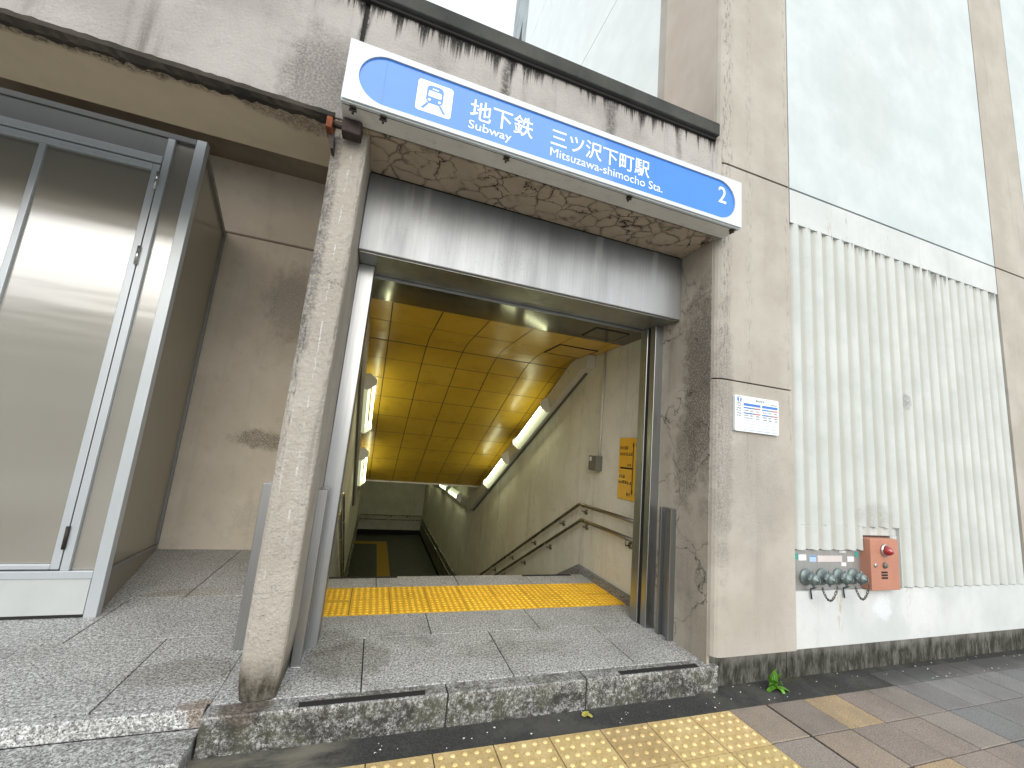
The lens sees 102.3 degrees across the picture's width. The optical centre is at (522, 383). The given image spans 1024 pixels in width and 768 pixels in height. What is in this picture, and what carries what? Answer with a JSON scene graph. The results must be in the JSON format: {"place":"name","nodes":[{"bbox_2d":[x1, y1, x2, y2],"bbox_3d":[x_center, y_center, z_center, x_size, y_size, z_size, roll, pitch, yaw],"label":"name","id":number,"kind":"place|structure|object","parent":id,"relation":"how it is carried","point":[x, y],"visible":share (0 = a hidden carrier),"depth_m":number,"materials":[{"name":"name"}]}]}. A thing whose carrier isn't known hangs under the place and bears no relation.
{"place":"outdoors","nodes":[
{"label":"outdoors","id":0,"kind":"place"},
{"bbox_2d":[0,559,230,749],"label":"platform bed","id":1,"kind":"object","parent":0,"point":[208,705],"visible":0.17,"depth_m":1.80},
{"bbox_2d":[0,549,250,722],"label":"platform floor","id":2,"kind":"structure","parent":0,"point":[58,667],"depth_m":2.34,"materials":[{"name":"stone"}]},
{"bbox_2d":[0,87,225,619],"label":"glass vestibule","id":3,"kind":"object","parent":2,"relation":"on","point":[112,235],"visible":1,"depth_m":2.84,"materials":[{"name":"stainless steel"},{"name":"satin aluminium"}]},
{"bbox_2d":[0,125,160,569],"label":"door","id":4,"kind":"structure","parent":3,"relation":"in","point":[74,217],"depth_m":2.78,"materials":[{"name":"metal"}]},
{"bbox_2d":[0,0,719,702],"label":"station entrance","id":5,"kind":"object","parent":2,"relation":"on","point":[248,92],"visible":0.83,"depth_m":2.56,"materials":[{"name":"concrete"}]},
{"bbox_2d":[233,482,271,649],"bbox_3d":[-1.589,1.103,2.550,0.159,0.954,0.095,8,-10,-18],"label":"flood channel","id":6,"kind":"object","parent":5,"relation":"attached to","point":[250,579],"visible":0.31,"depth_m":2.48,"materials":[{"name":"metal"}]},
{"bbox_2d":[289,487,329,667],"bbox_3d":[-1.244,1.111,2.430,0.058,0.962,0.150,8,-10,-18],"label":"flood channel","id":7,"kind":"object","parent":5,"relation":"attached to","point":[299,644],"visible":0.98,"depth_m":2.38,"materials":[{"name":"metal"}]},
{"bbox_2d":[326,116,362,155],"bbox_3d":[-1.004,-1.391,2.323,0.177,0.190,0.120,8,-10,-18],"label":"rusty bracket","id":8,"kind":"object","parent":5,"relation":"attached to","point":[351,130],"visible":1,"depth_m":2.30,"materials":[{"name":"brown metal"}]},
{"bbox_2d":[305,172,681,648],"bbox_3d":[-0.009,0.275,3.118,2.576,3.042,0.420,8,-10,-18],"label":"frame","id":9,"kind":"object","parent":5,"relation":"attached to","point":[419,236],"visible":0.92,"depth_m":3.09,"materials":[{"name":"metal"}]},
{"bbox_2d":[372,278,640,345],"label":"lintel panel","id":10,"kind":"structure","parent":5,"relation":"attached to","point":[390,291],"depth_m":3.70,"materials":[{"name":"grey metal"}]},
{"bbox_2d":[582,328,629,340],"bbox_3d":[0.825,-0.485,4.089,0.360,0.006,0.300,8,-10,-18],"label":"ceiling hatch","id":11,"kind":"object","parent":10,"relation":"attached to","point":[604,334],"visible":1,"depth_m":4.08,"materials":[{"name":"grey metal"}]},
{"bbox_2d":[341,38,741,238],"bbox_3d":[0.315,-1.487,2.714,2.743,0.399,0.176,8,-10,-18],"label":"station sign","id":12,"kind":"object","parent":5,"relation":"attached to","point":[392,94],"visible":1,"depth_m":2.55,"materials":[{"name":"blue plastic"}]},
{"bbox_2d":[337,391,361,576],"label":"passage wall","id":13,"kind":"structure","parent":0,"point":[351,514],"depth_m":6.77,"materials":[{"name":"paint"}]},
{"bbox_2d":[329,529,338,576],"bbox_3d":[-2.630,3.057,5.642,0.013,3.320,6.640,8,-10,-18],"label":"stair dado","id":14,"kind":"object","parent":13,"relation":"attached to","point":[334,570],"visible":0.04,"depth_m":5.03,"materials":[{"name":"tile"}]},
{"bbox_2d":[338,491,359,576],"bbox_3d":[-4.079,3.283,10.011,0.068,2.916,15.650,8,-10,-18],"label":"handrail","id":15,"kind":"object","parent":13,"relation":"attached to","point":[341,523],"visible":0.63,"depth_m":5.01,"materials":[{"name":"metal"}]},
{"bbox_2d":[352,316,369,505],"bbox_3d":[-4.146,1.515,10.930,0.070,2.743,14.920,8,-10,-18],"label":"cable trunking","id":16,"kind":"object","parent":13,"relation":"attached to","point":[361,386],"visible":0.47,"depth_m":5.59,"materials":[{"name":"metal"}]},
{"bbox_2d":[357,447,368,486],"bbox_3d":[-2.873,1.522,7.435,0.135,0.764,1.235,8,-10,-18],"label":"stair lamp","id":17,"kind":"object","parent":16,"relation":"attached to","point":[364,452],"visible":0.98,"depth_m":7.21,"materials":[{"name":"white plastic"}]},
{"bbox_2d":[361,373,376,433],"bbox_3d":[-2.127,0.312,5.720,0.135,0.764,1.235,8,-10,-18],"label":"stair lamp","id":18,"kind":"object","parent":16,"relation":"attached to","point":[370,383],"visible":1,"depth_m":5.52,"materials":[{"name":"white plastic"}]},
{"bbox_2d":[344,518,453,576],"bbox_3d":[-4.188,5.489,13.471,2.658,0.630,9.340,8,-10,-18],"label":"passage dado","id":19,"kind":"object","parent":13,"relation":"attached to","point":[439,565],"visible":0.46,"depth_m":13.61,"materials":[{"name":"stone"}]},
{"bbox_2d":[357,481,425,529],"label":"passage end wall","id":20,"kind":"structure","parent":0,"point":[388,498],"depth_m":17.96,"materials":[{"name":"paint"}]},
{"bbox_2d":[347,534,436,576],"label":"landing floor","id":21,"kind":"structure","parent":0,"point":[408,555],"depth_m":14.36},
{"bbox_2d":[354,541,389,575],"bbox_3d":[-4.708,5.748,12.655,1.220,0.008,7.720,8,-10,-18],"label":"landing tactile strip","id":22,"kind":"object","parent":21,"relation":"on","point":[382,562],"visible":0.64,"depth_m":14.27,"materials":[{"name":"tile"}]},
{"bbox_2d":[357,529,439,575],"bbox_3d":[-4.219,5.824,13.421,2.658,0.190,9.349,8,-10,-18],"label":"passage skirting","id":23,"kind":"object","parent":21,"relation":"on","point":[383,531],"visible":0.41,"depth_m":17.64,"materials":[{"name":"grey stone"}]},
{"bbox_2d":[365,479,479,486],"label":"corridor ceiling","id":24,"kind":"structure","parent":0,"point":[422,483],"depth_m":8.89,"materials":[{"name":"paint"}]},
{"bbox_2d":[210,574,698,705],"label":"entrance floor","id":25,"kind":"structure","parent":0,"point":[404,650],"depth_m":2.75,"materials":[{"name":"stone"}]},
{"bbox_2d":[329,576,396,578],"bbox_3d":[-1.483,1.808,3.844,0.615,0.003,0.040,8,-10,-18],"label":"grip strip","id":26,"kind":"object","parent":25,"relation":"on","point":[362,577],"visible":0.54,"depth_m":3.83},
{"bbox_2d":[323,583,625,616],"bbox_3d":[-0.383,1.882,3.617,2.636,0.036,0.596,8,-10,-18],"label":"tactile strip","id":27,"kind":"object","parent":25,"relation":"on","point":[378,601],"visible":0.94,"depth_m":3.55,"materials":[{"name":"yellow tile"}]},
{"bbox_2d":[522,574,570,575],"bbox_3d":[0.265,2.058,4.428,0.565,0.003,0.040,8,-10,-18],"label":"grip strip","id":28,"kind":"object","parent":25,"relation":"on","point":[550,575],"visible":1,"depth_m":4.45,"materials":[{"name":"grey metal"}]},
{"bbox_2d":[369,302,574,482],"bbox_3d":[-1.156,0.646,6.474,2.656,2.316,5.550,8,-10,-18],"label":"passage ceiling backing","id":29,"kind":"object","parent":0,"point":[446,393],"visible":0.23,"depth_m":6.07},
{"bbox_2d":[427,0,516,35],"label":"sky","id":30,"kind":"structure","parent":0,"point":[499,15],"materials":[{"name":"white"}]},
{"bbox_2d":[361,298,621,485],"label":"passage ceiling","id":31,"kind":"structure","parent":0,"point":[499,384],"depth_m":5.94,"materials":[{"name":"yellow metal"}]},
{"bbox_2d":[364,318,564,476],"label":"passage ceiling joints","id":32,"kind":"object","parent":31,"relation":"attached to","point":[451,386],"visible":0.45,"depth_m":5.86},
{"bbox_2d":[544,344,597,358],"bbox_3d":[0.571,-0.377,4.883,0.480,0.008,0.460,8,-10,-18],"label":"ceiling hatch","id":33,"kind":"object","parent":31,"relation":"attached to","point":[569,351],"visible":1,"depth_m":4.86,"materials":[{"name":"yellow metal"}]},
{"bbox_2d":[348,577,636,691],"bbox_3d":[-0.272,1.915,3.288,2.680,0.164,1.865,8,-10,-18],"label":"joint","id":34,"kind":"object","parent":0,"point":[430,632],"visible":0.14,"depth_m":2.64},
{"bbox_2d":[422,339,640,594],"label":"passage wall","id":35,"kind":"structure","parent":0,"point":[547,478],"depth_m":5.37,"materials":[{"name":"paint"}]},
{"bbox_2d":[359,514,455,575],"bbox_3d":[-4.098,5.187,13.440,2.589,0.270,9.549,8,-10,-18],"label":"handrail","id":36,"kind":"object","parent":35,"relation":"attached to","point":[453,572],"visible":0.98,"depth_m":16.10,"materials":[{"name":"brown metal"}]},
{"bbox_2d":[438,355,595,510],"bbox_3d":[-1.738,1.860,11.735,0.120,2.743,14.920,8,-10,-18],"label":"cable trunking","id":37,"kind":"object","parent":35,"relation":"attached to","point":[574,375],"visible":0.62,"depth_m":5.78,"materials":[{"name":"metal"}]},
{"bbox_2d":[439,485,449,492],"bbox_3d":[-2.410,3.200,12.775,0.135,0.236,1.294,8,-10,-18],"label":"stair lamp","id":38,"kind":"object","parent":37,"relation":"attached to","point":[445,487],"visible":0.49,"depth_m":12.48,"materials":[{"name":"white plastic"}]},
{"bbox_2d":[448,487,461,501],"bbox_3d":[-1.832,2.985,11.137,0.135,0.236,1.294,8,-10,-18],"label":"stair lamp","id":39,"kind":"object","parent":37,"relation":"attached to","point":[455,493],"visible":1,"depth_m":11.01,"materials":[{"name":"white plastic"}]},
{"bbox_2d":[483,451,508,488],"bbox_3d":[-0.508,1.641,7.753,0.135,0.764,1.235,8,-10,-18],"label":"stair lamp","id":40,"kind":"object","parent":37,"relation":"attached to","point":[496,472],"visible":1,"depth_m":7.62,"materials":[{"name":"white plastic"}]},
{"bbox_2d":[512,398,549,449],"bbox_3d":[0.112,0.637,6.329,0.135,0.764,1.235,8,-10,-18],"label":"stair lamp","id":41,"kind":"object","parent":37,"relation":"attached to","point":[532,425],"visible":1,"depth_m":6.20,"materials":[{"name":"white plastic"}]},
{"bbox_2d":[479,502,633,574],"bbox_3d":[-0.117,3.006,6.460,0.080,2.812,6.498,8,-10,-18],"label":"handrail","id":42,"kind":"object","parent":35,"relation":"attached to","point":[605,529],"visible":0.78,"depth_m":4.96,"materials":[{"name":"metal"}]},
{"bbox_2d":[557,564,629,606],"bbox_3d":[-0.188,3.705,6.457,0.026,2.831,6.770,8,-10,-18],"label":"stair skirting","id":43,"kind":"object","parent":35,"relation":"attached to","point":[616,592],"visible":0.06,"depth_m":4.20,"materials":[{"name":"stone"}]},
{"bbox_2d":[588,352,605,470],"bbox_3d":[0.863,0.298,4.678,0.082,1.347,0.170,8,-10,-18],"label":"switch box","id":44,"kind":"object","parent":35,"relation":"attached to","point":[595,463],"visible":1,"depth_m":4.60,"materials":[{"name":"grey metal"}]},
{"bbox_2d":[617,438,636,501],"bbox_3d":[1.041,0.831,4.032,0.012,0.600,0.350,8,-10,-18],"label":"direction sign","id":45,"kind":"object","parent":35,"relation":"attached to","point":[627,469],"visible":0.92,"depth_m":4.05,"materials":[{"name":"yellow plastic"}]},
{"bbox_2d":[364,706,1022,767],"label":"ground","id":46,"kind":"structure","parent":0,"point":[772,744],"depth_m":2.30,"materials":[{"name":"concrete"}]},
{"bbox_2d":[0,729,198,767],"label":"platform lower step","id":47,"kind":"object","parent":46,"relation":"on","point":[174,749],"visible":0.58,"depth_m":1.69,"materials":[{"name":"stone"}]},
{"bbox_2d":[0,704,206,748],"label":"platform step","id":48,"kind":"object","parent":47,"relation":"on","point":[55,730],"visible":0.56,"depth_m":1.77,"materials":[{"name":"stone"}]},
{"bbox_2d":[193,660,717,759],"bbox_3d":[-0.083,1.772,2.316,2.909,0.172,0.096,8,-10,-18],"label":"entrance step","id":49,"kind":"object","parent":46,"relation":"on","point":[233,729],"visible":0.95,"depth_m":2.15,"materials":[{"name":"stone"}]},
{"bbox_2d":[298,690,425,707],"bbox_3d":[-0.791,1.581,2.071,0.599,0.003,0.038,8,-10,-18],"label":"grip strip","id":50,"kind":"object","parent":49,"relation":"on","point":[358,698],"visible":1,"depth_m":2.06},
{"bbox_2d":[618,664,698,674],"bbox_3d":[0.877,1.819,2.628,0.590,0.003,0.038,8,-10,-18],"label":"grip strip","id":51,"kind":"object","parent":49,"relation":"on","point":[644,670],"visible":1,"depth_m":2.62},
{"bbox_2d":[444,671,586,726],"bbox_3d":[-0.081,1.776,2.322,2.895,0.162,0.100,8,-10,-18],"label":"entrance step bed","id":52,"kind":"object","parent":46,"relation":"on","point":[448,698],"visible":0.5,"depth_m":2.18,"materials":[{"name":"grey stone"}]},
{"bbox_2d":[186,649,1023,767],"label":"gutter strip","id":53,"kind":"object","parent":46,"relation":"on","point":[346,753],"depth_m":2.25,"materials":[{"name":"concrete"}]},
{"bbox_2d":[374,655,1020,752],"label":"litter flakes","id":54,"kind":"object","parent":53,"relation":"on","point":[669,706],"visible":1,"depth_m":2.45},
{"bbox_2d":[766,669,789,693],"bbox_3d":[1.733,2.050,2.803,0.232,0.153,0.124,8,-10,-18],"label":"weed","id":55,"kind":"object","parent":53,"relation":"on","point":[773,678],"visible":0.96,"depth_m":2.82,"materials":[{"name":"green plant"}]},
{"bbox_2d":[513,0,1023,685],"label":"neighbour building","id":56,"kind":"structure","parent":46,"relation":"on","point":[853,296],"depth_m":3.67,"materials":[{"name":"white concrete"}]},
{"bbox_2d":[656,507,676,640],"bbox_3d":[1.117,1.452,3.195,0.055,0.947,0.140,8,-10,-18],"label":"flood channel","id":57,"kind":"object","parent":56,"relation":"attached to","point":[666,577],"visible":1,"depth_m":3.18,"materials":[{"name":"metal"}]},
{"bbox_2d":[733,395,778,435],"bbox_3d":[1.748,0.237,3.078,0.428,0.263,0.024,8,-10,-18],"label":"notice board","id":58,"kind":"object","parent":56,"relation":"attached to","point":[755,415],"visible":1,"depth_m":3.06,"materials":[{"name":"white paper"}]},
{"bbox_2d":[795,549,869,601],"bbox_3d":[2.382,1.457,3.141,0.750,0.343,0.164,8,-10,-18],"label":"hose inlet panel","id":59,"kind":"object","parent":56,"relation":"attached to","point":[827,569],"visible":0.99,"depth_m":3.15,"materials":[{"name":"silver metal"}]},
{"bbox_2d":[857,536,899,590],"bbox_3d":[2.894,1.448,3.315,0.338,0.388,0.180,8,-10,-18],"label":"alarm box","id":60,"kind":"object","parent":56,"relation":"attached to","point":[879,563],"visible":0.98,"depth_m":3.28,"materials":[{"name":"metal"}]},
{"bbox_2d":[729,654,1023,767],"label":"pavement","id":61,"kind":"structure","parent":0,"point":[962,721],"depth_m":2.55,"materials":[{"name":"grey stone"}]},
{"bbox_2d":[341,711,801,767],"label":"tactile paving","id":62,"kind":"structure","parent":61,"relation":"on","point":[726,739],"depth_m":2.10,"materials":[{"name":"yellow tile"}]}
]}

